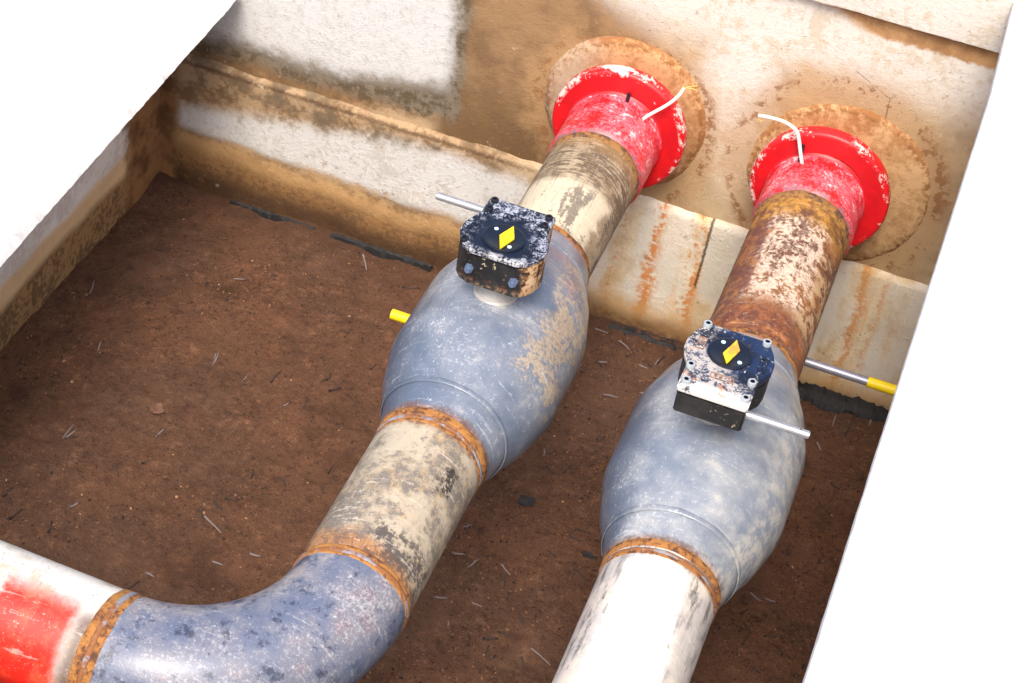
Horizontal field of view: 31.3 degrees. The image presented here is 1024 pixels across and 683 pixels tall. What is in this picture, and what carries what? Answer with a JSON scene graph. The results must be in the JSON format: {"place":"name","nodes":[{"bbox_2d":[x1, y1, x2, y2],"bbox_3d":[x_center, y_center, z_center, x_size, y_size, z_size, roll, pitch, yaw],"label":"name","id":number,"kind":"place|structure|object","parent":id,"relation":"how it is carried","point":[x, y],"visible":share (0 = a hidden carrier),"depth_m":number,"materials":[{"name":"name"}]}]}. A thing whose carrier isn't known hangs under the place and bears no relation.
{"place":"outdoors","nodes":[
{"label":"outdoors","id":0,"kind":"place"},
{"bbox_2d":[0,172,884,682],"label":"soil floor","id":1,"kind":"structure","parent":0,"point":[258,428],"depth_m":5.49,"materials":[{"name":"brown soil"}]},
{"bbox_2d":[8,508,21,519],"bbox_3d":[-1.395,0.485,5.129,0.008,0.008,0.050,1,29,45],"label":"twig","id":2,"kind":"object","parent":1,"relation":"on","point":[12,516],"visible":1,"depth_m":5.12,"materials":[{"name":"wood"}]},
{"bbox_2d":[0,88,160,350],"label":"concrete wall","id":3,"kind":"structure","parent":1,"relation":"on","point":[103,194],"depth_m":5.87,"materials":[{"name":"beige concrete"}]},
{"bbox_2d":[0,0,235,266],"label":"concrete slab","id":4,"kind":"structure","parent":3,"relation":"on","point":[81,82],"depth_m":5.28,"materials":[{"name":"white concrete"}]},
{"bbox_2d":[149,402,164,413],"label":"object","id":5,"kind":"object","parent":1,"relation":"on","point":[156,408],"visible":1,"depth_m":5.52,"materials":[{"name":"brown stone"}]},
{"bbox_2d":[204,515,221,532],"bbox_3d":[-0.854,0.523,5.210,0.007,0.008,0.082,-39,56,-16],"label":"twig","id":6,"kind":"object","parent":1,"relation":"on","point":[205,516],"visible":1,"depth_m":5.21,"materials":[{"name":"beige wood"}]},
{"bbox_2d":[230,200,315,229],"bbox_3d":[-0.824,-0.427,6.287,0.320,0.045,0.032,18,42,10],"label":"membrane strip","id":7,"kind":"object","parent":1,"relation":"on","point":[267,215],"visible":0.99,"depth_m":6.28,"materials":[{"name":"black plastic"}]},
{"bbox_2d":[330,233,432,271],"bbox_3d":[-0.446,-0.302,6.216,0.370,0.048,0.033,18,42,10],"label":"membrane strip","id":8,"kind":"object","parent":1,"relation":"on","point":[379,252],"visible":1,"depth_m":6.20,"materials":[{"name":"black plastic"}]},
{"bbox_2d":[402,286,418,288],"bbox_3d":[-0.338,-0.180,6.102,0.057,0.008,0.011,3,65,-4],"label":"twig","id":9,"kind":"object","parent":1,"relation":"on","point":[410,287],"visible":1,"depth_m":6.10,"materials":[{"name":"wood"}]},
{"bbox_2d":[0,181,871,682],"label":"soil crumbs","id":10,"kind":"object","parent":1,"relation":"on","point":[360,435],"visible":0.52,"depth_m":5.42,"materials":[{"name":"brown soil"}]},
{"bbox_2d":[433,595,447,598],"bbox_3d":[-0.200,0.714,5.096,0.042,0.008,0.008,6,81,-4],"label":"twig","id":11,"kind":"object","parent":1,"relation":"on","point":[440,597],"visible":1,"depth_m":5.10,"materials":[{"name":"beige wood"}]},
{"bbox_2d":[482,637,497,639],"bbox_3d":[-0.060,0.816,5.016,0.042,0.009,0.008,2,56,-13],"label":"twig","id":12,"kind":"object","parent":1,"relation":"on","point":[484,638],"visible":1,"depth_m":5.01,"materials":[{"name":"wood"}]},
{"bbox_2d":[518,495,535,506],"bbox_3d":[0.043,0.473,5.426,0.052,0.010,0.045,18,42,10],"label":"dark scrap","id":13,"kind":"object","parent":1,"relation":"on","point":[523,500],"visible":1,"depth_m":5.42,"materials":[{"name":"grey"}]},
{"bbox_2d":[530,648,549,664],"bbox_3d":[0.079,0.863,5.001,0.073,0.006,0.006,38,4,25],"label":"twig","id":14,"kind":"object","parent":1,"relation":"on","point":[532,649],"visible":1,"depth_m":5.00,"materials":[{"name":"beige wood"}]},
{"bbox_2d":[582,550,597,560],"bbox_3d":[0.234,0.625,5.314,0.070,0.008,0.029,18,42,10],"label":"dark scrap","id":15,"kind":"object","parent":1,"relation":"on","point":[589,555],"visible":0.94,"depth_m":5.31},
{"bbox_2d":[601,322,683,350],"bbox_3d":[0.453,0.003,6.039,0.340,0.050,0.055,18,42,10],"label":"membrane strip","id":16,"kind":"object","parent":1,"relation":"on","point":[628,330],"visible":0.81,"depth_m":6.03,"materials":[{"name":"black plastic"}]},
{"bbox_2d":[797,380,888,421],"bbox_3d":[1.037,0.202,5.910,0.400,0.069,0.089,18,42,10],"label":"membrane strip","id":17,"kind":"object","parent":1,"relation":"on","point":[824,398],"visible":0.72,"depth_m":5.90,"materials":[{"name":"black plastic"}]},
{"bbox_2d":[845,417,853,434],"bbox_3d":[1.081,0.271,5.849,0.008,0.009,0.088,11,38,23],"label":"twig","id":18,"kind":"object","parent":1,"relation":"on","point":[846,432],"visible":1,"depth_m":5.84,"materials":[{"name":"wood"}]},
{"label":"ground","id":19,"kind":"structure","parent":0,"visible":0},
{"bbox_2d":[159,0,1023,410],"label":"concrete wall","id":20,"kind":"structure","parent":19,"relation":"on","point":[379,122],"depth_m":5.72,"materials":[{"name":"beige concrete"}]},
{"bbox_2d":[0,65,686,682],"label":"pipeline","id":21,"kind":"object","parent":20,"relation":"attached to","point":[476,383],"visible":0.92,"depth_m":4.16,"materials":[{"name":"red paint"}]},
{"bbox_2d":[390,309,409,323],"bbox_3d":[-0.111,-0.003,4.998,0.474,0.030,0.030,18,42,10],"label":"rod","id":22,"kind":"object","parent":21,"relation":"attached to","point":[398,316],"visible":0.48,"depth_m":5.02,"materials":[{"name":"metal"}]},
{"bbox_2d":[435,192,555,296],"bbox_3d":[-0.070,-0.241,4.459,0.333,0.128,0.235,18,42,10],"label":"valve gearbox","id":23,"kind":"object","parent":21,"relation":"attached to","point":[503,247],"visible":1,"depth_m":4.39,"materials":[{"name":"metal"}]},
{"bbox_2d":[642,85,697,119],"bbox_3d":[0.454,-0.691,5.301,0.143,0.153,0.020,5,41,-5],"label":"wire","id":24,"kind":"object","parent":21,"relation":"attached to","point":[676,97],"visible":1,"depth_m":5.29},
{"bbox_2d":[552,126,890,682],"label":"pipeline","id":25,"kind":"object","parent":20,"relation":"attached to","point":[694,512],"visible":0.89,"depth_m":4.22,"materials":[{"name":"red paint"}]},
{"bbox_2d":[673,320,810,438],"bbox_3d":[0.538,0.099,4.155,0.332,0.098,0.248,18,42,10],"label":"valve gearbox","id":26,"kind":"object","parent":25,"relation":"on","point":[724,375],"visible":1,"depth_m":4.11,"materials":[{"name":"metal"}]},
{"bbox_2d":[758,114,803,163],"bbox_3d":[0.778,-0.584,5.248,0.175,0.115,0.023,30,45,22],"label":"wire","id":27,"kind":"object","parent":25,"relation":"attached to","point":[793,127],"visible":1,"depth_m":5.22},
{"bbox_2d":[804,357,896,395],"bbox_3d":[0.842,0.066,5.021,0.540,0.030,0.030,18,42,10],"label":"rod","id":28,"kind":"object","parent":25,"relation":"attached to","point":[879,385],"visible":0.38,"depth_m":5.00,"materials":[{"name":"metal"}]},
{"bbox_3d":[1.072,0.909,4.114,0.350,1.650,3.599,18,42,10],"label":"concrete wall","id":29,"kind":"object","parent":19,"relation":"on","visible":0},
{"bbox_2d":[802,3,1023,682],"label":"concrete slab","id":30,"kind":"structure","parent":29,"relation":"on","point":[928,586],"depth_m":3.49,"materials":[{"name":"white concrete"}]}
]}

